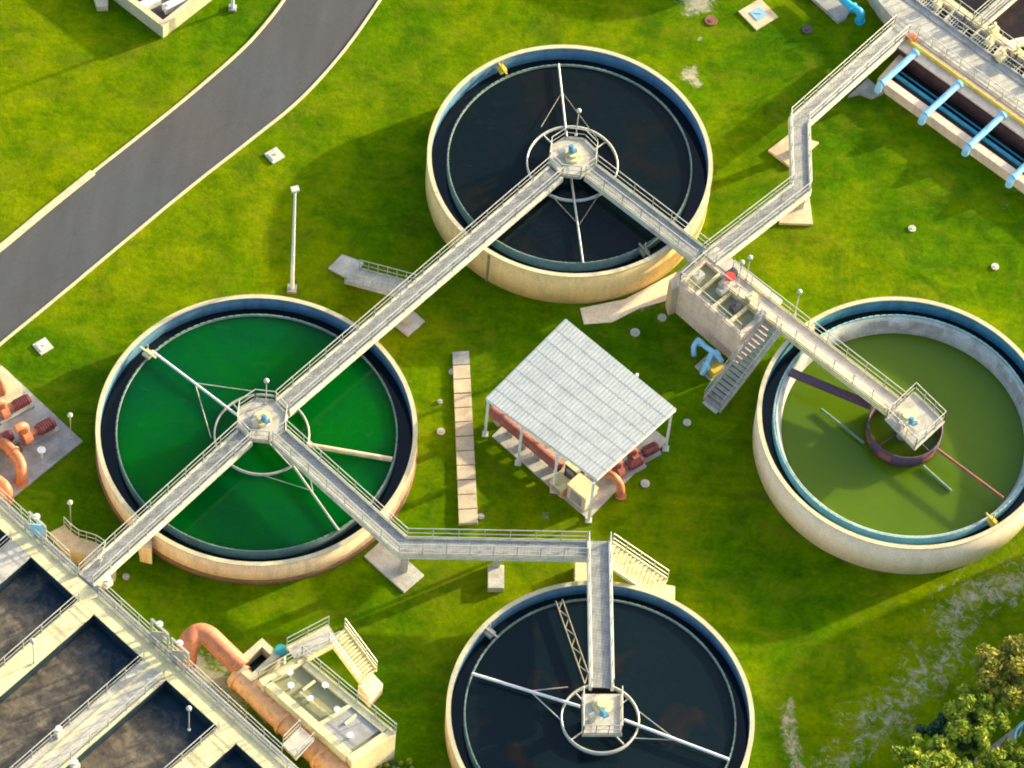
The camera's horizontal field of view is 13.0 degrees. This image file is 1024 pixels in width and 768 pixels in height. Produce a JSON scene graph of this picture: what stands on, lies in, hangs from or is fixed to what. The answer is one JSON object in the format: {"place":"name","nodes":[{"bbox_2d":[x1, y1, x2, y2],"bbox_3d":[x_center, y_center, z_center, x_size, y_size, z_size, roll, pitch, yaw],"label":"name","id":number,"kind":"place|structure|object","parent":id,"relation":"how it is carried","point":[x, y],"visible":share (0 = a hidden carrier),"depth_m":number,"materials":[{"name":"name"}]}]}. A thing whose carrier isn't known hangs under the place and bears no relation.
{"place":"outdoors","nodes":[
{"label":"outdoors","id":0,"kind":"place"},
{"bbox_2d":[53,725,63,738],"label":"valve block","id":1,"kind":"structure","parent":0,"point":[59,733],"depth_m":262.12,"materials":[{"name":"white metal"}]},
{"bbox_2d":[0,0,377,341],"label":"road","id":2,"kind":"structure","parent":0,"point":[281,62],"depth_m":289.81,"materials":[{"name":"asphalt"}]},
{"bbox_2d":[0,170,94,251],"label":"kerb","id":3,"kind":"structure","parent":2,"relation":"on","point":[45,210],"depth_m":286.67,"materials":[{"name":"concrete"}]},
{"bbox_2d":[0,0,1023,767],"bbox_3d":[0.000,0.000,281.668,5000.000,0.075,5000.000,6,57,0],"label":"lawn","id":4,"kind":"structure","parent":0,"point":[844,664],"depth_m":284.84,"materials":[{"name":"green plant"}]},
{"bbox_2d":[0,365,82,496],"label":"equipment slab","id":5,"kind":"structure","parent":4,"relation":"on","point":[60,445],"depth_m":277.07,"materials":[{"name":"grey concrete"}]},
{"bbox_2d":[0,376,6,395],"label":"orange pipe run","id":6,"kind":"object","parent":5,"relation":"on","point":[3,389],"visible":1,"depth_m":278.05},
{"bbox_2d":[0,475,13,504],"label":"orange pipe run","id":7,"kind":"object","parent":5,"relation":"on","point":[5,486],"visible":0.74,"depth_m":274.11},
{"bbox_2d":[0,430,17,453],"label":"pump","id":8,"kind":"object","parent":5,"relation":"on","point":[8,434],"visible":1,"depth_m":276.16,"materials":[{"name":"red metal"}]},
{"bbox_2d":[0,366,21,406],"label":"plinth","id":9,"kind":"structure","parent":5,"relation":"on","point":[13,386],"depth_m":278.79,"materials":[{"name":"concrete"}]},
{"bbox_2d":[0,435,27,487],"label":"orange pipe run","id":10,"kind":"object","parent":5,"relation":"on","point":[10,449],"visible":1,"depth_m":275.26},
{"bbox_2d":[0,394,34,424],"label":"pump","id":11,"kind":"object","parent":5,"relation":"on","point":[20,405],"visible":1,"depth_m":277.57,"materials":[{"name":"red metal"}]},
{"bbox_2d":[13,417,59,451],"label":"pump","id":12,"kind":"object","parent":5,"relation":"on","point":[45,429],"visible":1,"depth_m":276.59,"materials":[{"name":"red metal"}]},
{"bbox_2d":[32,337,52,354],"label":"access cover","id":13,"kind":"object","parent":4,"relation":"on","point":[42,346],"visible":1,"depth_m":281.00,"materials":[{"name":"concrete"}]},
{"bbox_2d":[49,516,105,588],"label":"curved steps","id":14,"kind":"structure","parent":4,"relation":"on","point":[80,549],"depth_m":272.12,"materials":[{"name":"beige concrete"}]},
{"bbox_2d":[94,0,107,10],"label":"landing block","id":15,"kind":"structure","parent":4,"relation":"on","point":[101,5],"depth_m":295.50,"materials":[{"name":"concrete"}]},
{"bbox_2d":[0,488,297,767],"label":"aeration basin","id":16,"kind":"object","parent":4,"relation":"on","point":[151,674],"visible":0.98,"depth_m":264.93,"materials":[{"name":"beige concrete"}]},
{"bbox_2d":[28,511,46,542],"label":"sluice gate frame","id":17,"kind":"object","parent":16,"relation":"on","point":[39,526],"visible":1,"depth_m":268.93,"materials":[{"name":"metal"}]},
{"bbox_2d":[103,575,112,588],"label":"valve block","id":18,"kind":"structure","parent":16,"relation":"attached to","point":[108,580],"depth_m":267.80,"materials":[{"name":"white metal"}]},
{"bbox_2d":[0,537,253,767],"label":"water","id":19,"kind":"structure","parent":16,"relation":"in","point":[65,682],"depth_m":264.97,"materials":[{"name":"liquid"}]},
{"bbox_2d":[150,618,168,648],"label":"sluice gate frame","id":20,"kind":"object","parent":16,"relation":"on","point":[156,634],"visible":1,"depth_m":265.39,"materials":[{"name":"metal"}]},
{"bbox_2d":[170,637,188,667],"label":"sluice gate frame","id":21,"kind":"object","parent":16,"relation":"on","point":[177,653],"visible":1,"depth_m":264.78,"materials":[{"name":"metal"}]},
{"bbox_2d":[114,0,210,37],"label":"filter box","id":22,"kind":"object","parent":4,"relation":"on","point":[162,18],"visible":1,"depth_m":295.05,"materials":[{"name":"concrete"}]},
{"bbox_2d":[78,420,252,586],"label":"walkway","id":23,"kind":"structure","parent":4,"relation":"on","point":[173,501],"depth_m":271.27,"materials":[{"name":"metal"}]},
{"bbox_2d":[92,0,284,172],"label":"kerb","id":24,"kind":"structure","parent":4,"relation":"on","point":[190,94],"depth_m":292.36,"materials":[{"name":"concrete"}]},
{"bbox_2d":[0,0,380,345],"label":"kerb","id":25,"kind":"structure","parent":4,"relation":"on","point":[147,222],"depth_m":288.45,"materials":[{"name":"concrete"}]},
{"bbox_2d":[95,294,417,584],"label":"clarifier tank","id":26,"kind":"object","parent":4,"relation":"on","point":[163,547],"visible":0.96,"depth_m":274.25,"materials":[{"name":"beige concrete"}]},
{"bbox_2d":[117,316,395,550],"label":"water","id":27,"kind":"structure","parent":26,"relation":"in","point":[163,437],"depth_m":276.90,"materials":[{"name":"liquid"}]},
{"bbox_2d":[100,309,412,561],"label":"water","id":28,"kind":"structure","parent":26,"relation":"in","point":[108,437],"depth_m":277.92,"materials":[{"name":"liquid"}]},
{"bbox_2d":[152,350,391,531],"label":"tank drive unit","id":29,"kind":"object","parent":26,"relation":"in","point":[259,419],"visible":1,"depth_m":275.38,"materials":[{"name":"metal"}]},
{"bbox_2d":[239,638,279,681],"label":"inlet hatch box","id":30,"kind":"object","parent":4,"relation":"on","point":[260,654],"visible":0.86,"depth_m":267.24,"materials":[{"name":"concrete"}]},
{"bbox_2d":[176,623,349,767],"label":"peach pipe","id":31,"kind":"object","parent":4,"relation":"on","point":[219,646],"visible":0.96,"depth_m":266.21,"materials":[{"name":"orange metal"}]},
{"bbox_2d":[264,147,284,163],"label":"access cover","id":32,"kind":"object","parent":4,"relation":"on","point":[274,155],"visible":1,"depth_m":290.01,"materials":[{"name":"concrete"}]},
{"bbox_2d":[287,185,299,293],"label":"light pole","id":33,"kind":"object","parent":4,"relation":"on","point":[291,287],"visible":1,"depth_m":280.70,"materials":[{"name":"white metal"}]},
{"bbox_2d":[259,646,396,767],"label":"gate chamber","id":34,"kind":"object","parent":4,"relation":"on","point":[344,725],"visible":1,"depth_m":264.64,"materials":[{"name":"beige concrete"}]},
{"bbox_2d":[275,644,286,665],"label":"teal valve","id":35,"kind":"object","parent":34,"relation":"on","point":[280,650],"visible":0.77,"depth_m":267.32,"materials":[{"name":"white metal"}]},
{"bbox_2d":[286,616,339,663],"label":"walkway","id":36,"kind":"structure","parent":34,"relation":"attached to","point":[316,643],"depth_m":266.93,"materials":[{"name":"beige concrete"}]},
{"bbox_2d":[328,254,363,278],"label":"concrete pad","id":37,"kind":"object","parent":4,"relation":"on","point":[342,264],"visible":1,"depth_m":285.66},
{"bbox_2d":[358,673,382,707],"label":"landing block","id":38,"kind":"structure","parent":4,"relation":"on","point":[370,688],"depth_m":268.10,"materials":[{"name":"beige concrete"}]},
{"bbox_2d":[329,618,377,684],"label":"staircase","id":39,"kind":"structure","parent":38,"relation":"on","point":[359,679],"depth_m":267.86,"materials":[{"name":"beige concrete"}]},
{"bbox_2d":[344,259,415,296],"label":"walkway","id":40,"kind":"structure","parent":4,"relation":"on","point":[375,281],"depth_m":283.24,"materials":[{"name":"concrete"}]},
{"bbox_2d":[364,542,423,592],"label":"concrete pad","id":41,"kind":"object","parent":4,"relation":"on","point":[382,559],"visible":0.76,"depth_m":273.71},
{"bbox_2d":[272,420,588,571],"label":"walkway","id":42,"kind":"structure","parent":41,"relation":"on","point":[345,496],"depth_m":271.37,"materials":[{"name":"metal"}]},
{"bbox_2d":[587,531,614,690],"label":"walkway","id":43,"kind":"structure","parent":42,"relation":"attached to","point":[600,621],"depth_m":268.94,"materials":[{"name":"white metal"}]},
{"bbox_2d":[391,757,414,767],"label":"shrub","id":44,"kind":"object","parent":4,"relation":"on","point":[409,761],"visible":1,"depth_m":266.09,"materials":[{"name":"green plant"}]},
{"bbox_2d":[395,311,424,336],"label":"concrete pad","id":45,"kind":"object","parent":4,"relation":"on","point":[416,322],"visible":0.56,"depth_m":283.50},
{"bbox_2d":[275,156,563,415],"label":"walkway","id":46,"kind":"structure","parent":45,"relation":"on","point":[309,384],"depth_m":280.98,"materials":[{"name":"metal"}]},
{"bbox_2d":[452,351,477,525],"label":"trench cover","id":47,"kind":"object","parent":4,"relation":"on","point":[466,489],"visible":1,"depth_m":278.90,"materials":[{"name":"grey concrete"}]},
{"bbox_2d":[488,565,503,591],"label":"concrete pad","id":48,"kind":"object","parent":4,"relation":"on","point":[495,579],"visible":1,"depth_m":273.32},
{"bbox_2d":[425,45,712,303],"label":"clarifier tank","id":49,"kind":"object","parent":4,"relation":"on","point":[494,268],"visible":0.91,"depth_m":285.69,"materials":[{"name":"concrete"}]},
{"bbox_2d":[449,67,689,261],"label":"water","id":50,"kind":"structure","parent":49,"relation":"in","point":[498,130],"depth_m":288.46,"materials":[{"name":"liquid"}]},
{"bbox_2d":[432,59,706,272],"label":"water","id":51,"kind":"structure","parent":49,"relation":"in","point":[697,186],"depth_m":289.55,"materials":[{"name":"liquid"}]},
{"bbox_2d":[526,63,617,263],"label":"tank drive unit","id":52,"kind":"object","parent":49,"relation":"in","point":[574,157],"visible":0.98,"depth_m":287.18,"materials":[{"name":"metal"}]},
{"bbox_2d":[584,155,709,264],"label":"walkway","id":53,"kind":"structure","parent":49,"relation":"on","point":[643,213],"depth_m":285.15,"materials":[{"name":"metal"}]},
{"bbox_2d":[482,319,675,523],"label":"roofed shelter","id":54,"kind":"object","parent":4,"relation":"on","point":[564,391],"visible":1,"depth_m":276.24,"materials":[{"name":"white metal"}]},
{"bbox_2d":[488,406,563,472],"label":"red header pipe","id":55,"kind":"object","parent":54,"relation":"on","point":[535,447],"visible":0.95,"depth_m":278.25,"materials":[{"name":"metal"}]},
{"bbox_2d":[549,472,570,497],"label":"equipment cabinet","id":56,"kind":"object","parent":54,"relation":"on","point":[559,487],"visible":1,"depth_m":276.85,"materials":[{"name":"metal"}]},
{"bbox_2d":[564,460,584,479],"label":"equipment cabinet","id":57,"kind":"object","parent":54,"relation":"on","point":[572,471],"visible":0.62,"depth_m":276.86,"materials":[{"name":"beige metal"}]},
{"bbox_2d":[566,472,598,510],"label":"equipment cabinet","id":58,"kind":"object","parent":54,"relation":"on","point":[579,484],"visible":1,"depth_m":276.04,"materials":[{"name":"beige metal"}]},
{"bbox_2d":[612,454,646,479],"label":"pump","id":59,"kind":"object","parent":54,"relation":"on","point":[631,467],"visible":0.88,"depth_m":277.80,"materials":[{"name":"red metal"}]},
{"bbox_2d":[624,441,661,462],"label":"pump","id":60,"kind":"object","parent":54,"relation":"on","point":[649,451],"visible":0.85,"depth_m":278.41,"materials":[{"name":"red metal"}]},
{"bbox_2d":[574,562,586,580],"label":"landing block","id":61,"kind":"structure","parent":4,"relation":"on","point":[580,571],"depth_m":273.61,"materials":[{"name":"beige concrete"}]},
{"bbox_2d":[445,581,754,767],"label":"clarifier tank","id":62,"kind":"object","parent":4,"relation":"on","point":[709,632],"visible":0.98,"depth_m":270.39,"materials":[{"name":"beige concrete"}]},
{"bbox_2d":[465,601,733,767],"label":"water","id":63,"kind":"structure","parent":62,"relation":"in","point":[669,677],"depth_m":268.07,"materials":[{"name":"liquid"}]},
{"bbox_2d":[451,594,747,767],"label":"water","id":64,"kind":"structure","parent":62,"relation":"in","point":[739,748],"depth_m":269.38,"materials":[{"name":"liquid"}]},
{"bbox_2d":[472,599,728,760],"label":"scraper","id":65,"kind":"object","parent":62,"relation":"in","point":[602,715],"visible":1,"depth_m":265.93,"materials":[{"name":"metal"}]},
{"bbox_2d":[604,470,626,500],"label":"orange elbow pipe","id":66,"kind":"object","parent":4,"relation":"on","point":[620,493],"visible":0.95,"depth_m":276.72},
{"bbox_2d":[580,272,675,324],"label":"apron","id":67,"kind":"object","parent":4,"relation":"on","point":[613,311],"visible":0.82,"depth_m":285.32,"materials":[{"name":"beige concrete"}]},
{"bbox_2d":[654,583,674,599],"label":"landing block","id":68,"kind":"structure","parent":4,"relation":"on","point":[669,591],"depth_m":273.07,"materials":[{"name":"beige concrete"}]},
{"bbox_2d":[612,533,668,593],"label":"staircase","id":69,"kind":"structure","parent":68,"relation":"on","point":[645,567],"depth_m":272.30,"materials":[{"name":"beige concrete"}]},
{"bbox_2d":[665,258,701,314],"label":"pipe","id":70,"kind":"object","parent":4,"relation":"on","point":[672,295],"depth_m":283.65,"materials":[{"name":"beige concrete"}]},
{"bbox_2d":[691,337,726,380],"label":"blue pipe unit","id":71,"kind":"object","parent":4,"relation":"on","point":[709,365],"visible":1,"depth_m":282.52,"materials":[{"name":"paint"}]},
{"bbox_2d":[705,15,716,25],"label":"round cover","id":72,"kind":"object","parent":4,"relation":"on","point":[710,20],"visible":1,"depth_m":298.09,"materials":[{"name":"metal"}]},
{"bbox_2d":[702,394,727,413],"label":"concrete pad","id":73,"kind":"object","parent":4,"relation":"on","point":[711,407],"visible":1,"depth_m":281.52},
{"bbox_2d":[675,246,782,362],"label":"splitter box","id":74,"kind":"object","parent":4,"relation":"on","point":[715,315],"visible":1,"depth_m":282.55,"materials":[{"name":"beige concrete"}]},
{"bbox_2d":[703,310,781,412],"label":"staircase","id":75,"kind":"structure","parent":4,"relation":"on","point":[750,368],"depth_m":281.31,"materials":[{"name":"grey metal"}]},
{"bbox_2d":[738,0,777,30],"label":"access cover","id":76,"kind":"object","parent":4,"relation":"on","point":[756,15],"visible":1,"depth_m":298.56,"materials":[{"name":"beige concrete"}]},
{"bbox_2d":[768,135,818,166],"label":"concrete pad","id":77,"kind":"object","parent":4,"relation":"on","point":[779,150],"visible":0.49,"depth_m":292.52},
{"bbox_2d":[779,198,812,225],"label":"concrete pad","id":78,"kind":"object","parent":4,"relation":"on","point":[799,216],"visible":0.51,"depth_m":289.67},
{"bbox_2d":[702,15,910,265],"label":"walkway","id":79,"kind":"structure","parent":4,"relation":"on","point":[823,100],"depth_m":289.41,"materials":[{"name":"metal"}]},
{"bbox_2d":[718,260,905,415],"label":"walkway","id":80,"kind":"structure","parent":4,"relation":"on","point":[812,344],"depth_m":280.26,"materials":[{"name":"beige concrete"}]},
{"bbox_2d":[812,0,848,23],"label":"concrete pad","id":81,"kind":"object","parent":4,"relation":"on","point":[836,11],"visible":1,"depth_m":299.00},
{"bbox_2d":[838,0,864,24],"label":"bright cyan pipe","id":82,"kind":"object","parent":4,"relation":"on","point":[852,7],"visible":1,"depth_m":298.13,"materials":[{"name":"metal"}]},
{"bbox_2d":[848,79,883,98],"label":"concrete pad","id":83,"kind":"object","parent":4,"relation":"on","point":[866,88],"visible":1,"depth_m":295.49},
{"bbox_2d":[752,296,1023,573],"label":"clarifier tank","id":84,"kind":"object","parent":4,"relation":"on","point":[810,524],"visible":0.99,"depth_m":277.07,"materials":[{"name":"beige concrete"}]},
{"bbox_2d":[762,310,1023,544],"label":"water","id":85,"kind":"structure","parent":84,"relation":"in","point":[769,394],"depth_m":280.68,"materials":[{"name":"liquid"}]},
{"bbox_2d":[788,368,1003,498],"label":"tank drive unit","id":86,"kind":"object","parent":84,"relation":"in","point":[914,420],"visible":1,"depth_m":278.10,"materials":[{"name":"metal"}]},
{"bbox_2d":[775,333,1023,535],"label":"water","id":87,"kind":"structure","parent":84,"relation":"in","point":[836,468],"depth_m":279.31,"materials":[{"name":"liquid"}]},
{"bbox_2d":[890,732,973,767],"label":"broadleaf tree","id":88,"kind":"object","parent":4,"relation":"on","point":[939,753],"visible":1,"depth_m":264.79,"materials":[{"name":"green plant"}]},
{"bbox_2d":[867,0,1023,193],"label":"channel basin","id":89,"kind":"object","parent":4,"relation":"on","point":[961,55],"visible":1,"depth_m":295.42,"materials":[{"name":"beige concrete"}]},
{"bbox_2d":[874,48,919,93],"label":"crossing pipe","id":90,"kind":"object","parent":89,"relation":"on","point":[895,70],"visible":1,"depth_m":294.87,"materials":[{"name":"metal"}]},
{"bbox_2d":[917,0,949,15],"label":"grated screen","id":91,"kind":"object","parent":89,"relation":"attached to","point":[937,2],"visible":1,"depth_m":298.07,"materials":[{"name":"metal"}]},
{"bbox_2d":[918,79,962,124],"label":"crossing pipe","id":92,"kind":"object","parent":89,"relation":"on","point":[938,102],"visible":1,"depth_m":293.68,"materials":[{"name":"metal"}]},
{"bbox_2d":[891,68,1023,174],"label":"water","id":93,"kind":"structure","parent":89,"relation":"in","point":[960,111],"depth_m":294.99,"materials":[{"name":"liquid"}]},
{"bbox_2d":[894,71,1023,166],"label":"cyan header pipe","id":94,"kind":"object","parent":89,"relation":"in","point":[958,120],"visible":1,"depth_m":294.30,"materials":[{"name":"metal"}]},
{"bbox_2d":[943,9,975,34],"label":"grated screen","id":95,"kind":"object","parent":89,"relation":"attached to","point":[964,19],"visible":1,"depth_m":297.48,"materials":[{"name":"metal"}]},
{"bbox_2d":[906,32,1023,125],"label":"yellow pipe","id":96,"kind":"object","parent":89,"relation":"on","point":[911,38],"visible":1,"depth_m":294.86,"materials":[{"name":"metal"}]},
{"bbox_2d":[961,111,1006,156],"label":"crossing pipe","id":97,"kind":"object","parent":89,"relation":"on","point":[984,131],"visible":1,"depth_m":292.51,"materials":[{"name":"metal"}]},
{"bbox_2d":[969,28,1001,53],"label":"grated screen","id":98,"kind":"object","parent":89,"relation":"attached to","point":[990,38],"visible":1,"depth_m":296.74,"materials":[{"name":"metal"}]},
{"bbox_2d":[954,0,1023,50],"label":"water","id":99,"kind":"structure","parent":89,"relation":"in","point":[1010,20],"depth_m":298.41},
{"bbox_2d":[972,0,1016,27],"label":"walkway","id":100,"kind":"structure","parent":89,"relation":"attached to","point":[993,11],"depth_m":298.07,"materials":[{"name":"metal"}]},
{"bbox_2d":[987,22,1023,63],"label":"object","id":101,"kind":"structure","parent":89,"relation":"in","point":[999,55],"depth_m":296.48,"materials":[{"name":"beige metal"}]},
{"bbox_2d":[995,46,1023,72],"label":"grated screen","id":102,"kind":"object","parent":89,"relation":"attached to","point":[1016,58],"visible":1,"depth_m":295.78,"materials":[{"name":"metal"}]},
{"bbox_2d":[1005,163,1023,187],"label":"crossing pipe","id":103,"kind":"object","parent":89,"relation":"on","point":[1014,176],"visible":1,"depth_m":291.03,"materials":[{"name":"metal"}]},
{"bbox_2d":[914,712,979,761],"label":"broadleaf tree","id":104,"kind":"object","parent":4,"relation":"on","point":[935,726],"visible":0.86,"depth_m":267.21,"materials":[{"name":"green plant"}]},
{"bbox_2d":[942,677,1019,750],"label":"broadleaf tree","id":105,"kind":"object","parent":4,"relation":"on","point":[983,718],"visible":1,"depth_m":265.91,"materials":[{"name":"green plant"}]},
{"bbox_2d":[972,729,1018,763],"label":"path","id":106,"kind":"structure","parent":4,"relation":"on","point":[1009,734],"depth_m":269.69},
{"bbox_2d":[972,737,1023,767],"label":"broadleaf tree","id":107,"kind":"object","parent":4,"relation":"on","point":[1011,754],"visible":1,"depth_m":265.69,"materials":[{"name":"green plant"}]},
{"bbox_2d":[974,633,1023,708],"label":"broadleaf tree","id":108,"kind":"object","parent":4,"relation":"on","point":[1007,658],"visible":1,"depth_m":267.18,"materials":[{"name":"green plant"}]},
{"bbox_2d":[1012,721,1023,738],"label":"blue hoop","id":109,"kind":"object","parent":4,"relation":"on","point":[1019,725],"visible":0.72,"depth_m":268.58,"materials":[{"name":"paint"}]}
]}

